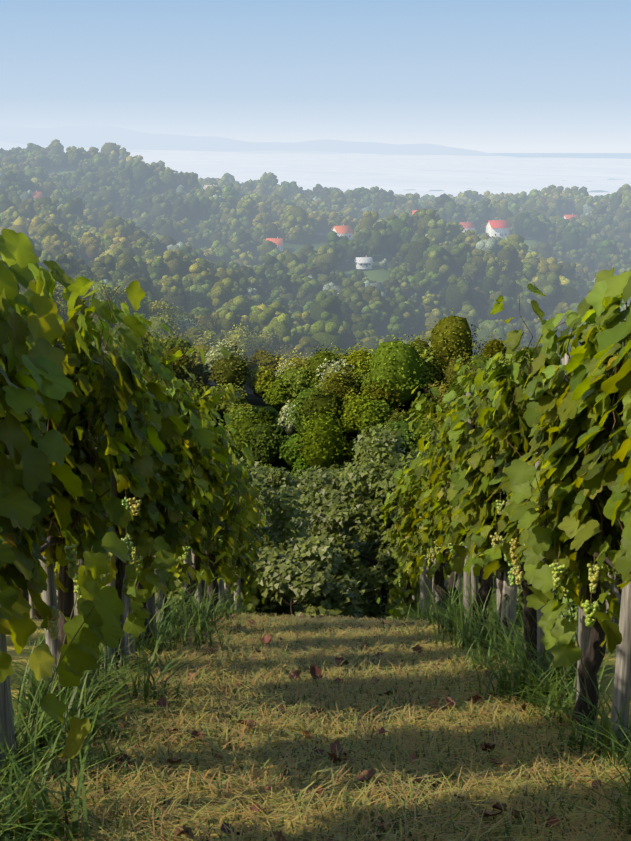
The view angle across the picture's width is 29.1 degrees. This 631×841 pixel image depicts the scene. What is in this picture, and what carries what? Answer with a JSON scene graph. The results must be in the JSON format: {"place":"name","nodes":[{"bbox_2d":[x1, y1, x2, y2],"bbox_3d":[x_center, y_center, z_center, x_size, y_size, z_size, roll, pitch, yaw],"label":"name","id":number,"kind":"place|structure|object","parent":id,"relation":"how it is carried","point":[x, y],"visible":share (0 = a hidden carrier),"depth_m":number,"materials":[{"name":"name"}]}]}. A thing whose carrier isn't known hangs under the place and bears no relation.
{"place":"outdoors","nodes":[
{"label":"outdoors","id":0,"kind":"place"},
{"bbox_2d":[0,141,422,155],"bbox_3d":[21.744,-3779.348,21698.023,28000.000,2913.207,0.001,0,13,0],"label":"distant mountains","id":1,"kind":"structure","parent":0,"point":[6,146],"depth_m":21480.49,"materials":[{"name":"grey"}]},
{"bbox_2d":[0,126,536,154],"bbox_3d":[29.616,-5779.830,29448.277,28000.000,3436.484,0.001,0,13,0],"label":"distant mountains","id":2,"kind":"structure","parent":0,"point":[86,136],"depth_m":29250.39,"materials":[{"name":"grey"}]},
{"bbox_2d":[28,424,578,626],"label":"bushes","id":3,"kind":"object","parent":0,"point":[308,523],"depth_m":53.26,"materials":[{"name":"green plant"}]},
{"bbox_2d":[0,569,630,840],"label":"vineyard ground","id":4,"kind":"structure","parent":0,"point":[33,638],"depth_m":5.08,"materials":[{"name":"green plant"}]},
{"bbox_2d":[0,347,630,776],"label":"vine stakes","id":5,"kind":"object","parent":4,"relation":"on","point":[622,687],"visible":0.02,"depth_m":6.61,"materials":[{"name":"grey wood"}]},
{"bbox_2d":[0,228,630,758],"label":"vine","id":6,"kind":"object","parent":5,"relation":"attached to","point":[42,378],"depth_m":5.54,"materials":[{"name":"green plant"}]},
{"bbox_2d":[0,497,605,639],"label":"grape clusters","id":7,"kind":"object","parent":6,"relation":"attached to","point":[515,576],"visible":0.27,"depth_m":6.45,"materials":[{"name":"green food"}]},
{"bbox_2d":[4,271,630,739],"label":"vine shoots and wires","id":8,"kind":"object","parent":5,"relation":"attached to","point":[78,515],"visible":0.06,"depth_m":5.50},
{"bbox_2d":[101,613,602,840],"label":"dry leaves","id":9,"kind":"object","parent":4,"relation":"on","point":[315,670],"visible":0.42,"depth_m":5.33,"materials":[{"name":"brown plant"}]},
{"bbox_2d":[0,0,630,152],"label":"sky","id":10,"kind":"structure","parent":0,"point":[488,76],"materials":[{"name":"blue"}]},
{"bbox_2d":[48,153,630,481],"bbox_3d":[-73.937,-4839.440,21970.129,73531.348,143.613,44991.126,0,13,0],"label":"ground","id":11,"kind":"structure","parent":0,"point":[377,273],"depth_m":644.78,"materials":[{"name":"green plant"}]},
{"bbox_2d":[32,184,577,268],"bbox_3d":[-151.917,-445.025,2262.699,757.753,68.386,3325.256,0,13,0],"label":"hillside houses","id":12,"kind":"structure","parent":11,"relation":"on","point":[498,228],"depth_m":775.29,"materials":[{"name":"paint"}]},
{"bbox_2d":[0,139,630,507],"bbox_3d":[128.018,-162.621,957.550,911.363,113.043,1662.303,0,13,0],"label":"forest trees","id":13,"kind":"object","parent":11,"relation":"on","point":[327,372],"visible":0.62,"depth_m":593.72,"materials":[{"name":"green plant"}]},
{"bbox_2d":[8,148,630,197],"bbox_3d":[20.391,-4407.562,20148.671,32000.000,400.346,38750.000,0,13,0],"label":"sea","id":14,"kind":"structure","parent":11,"relation":"on","point":[453,175],"depth_m":5911.25,"materials":[{"name":"white liquid"}]}
]}

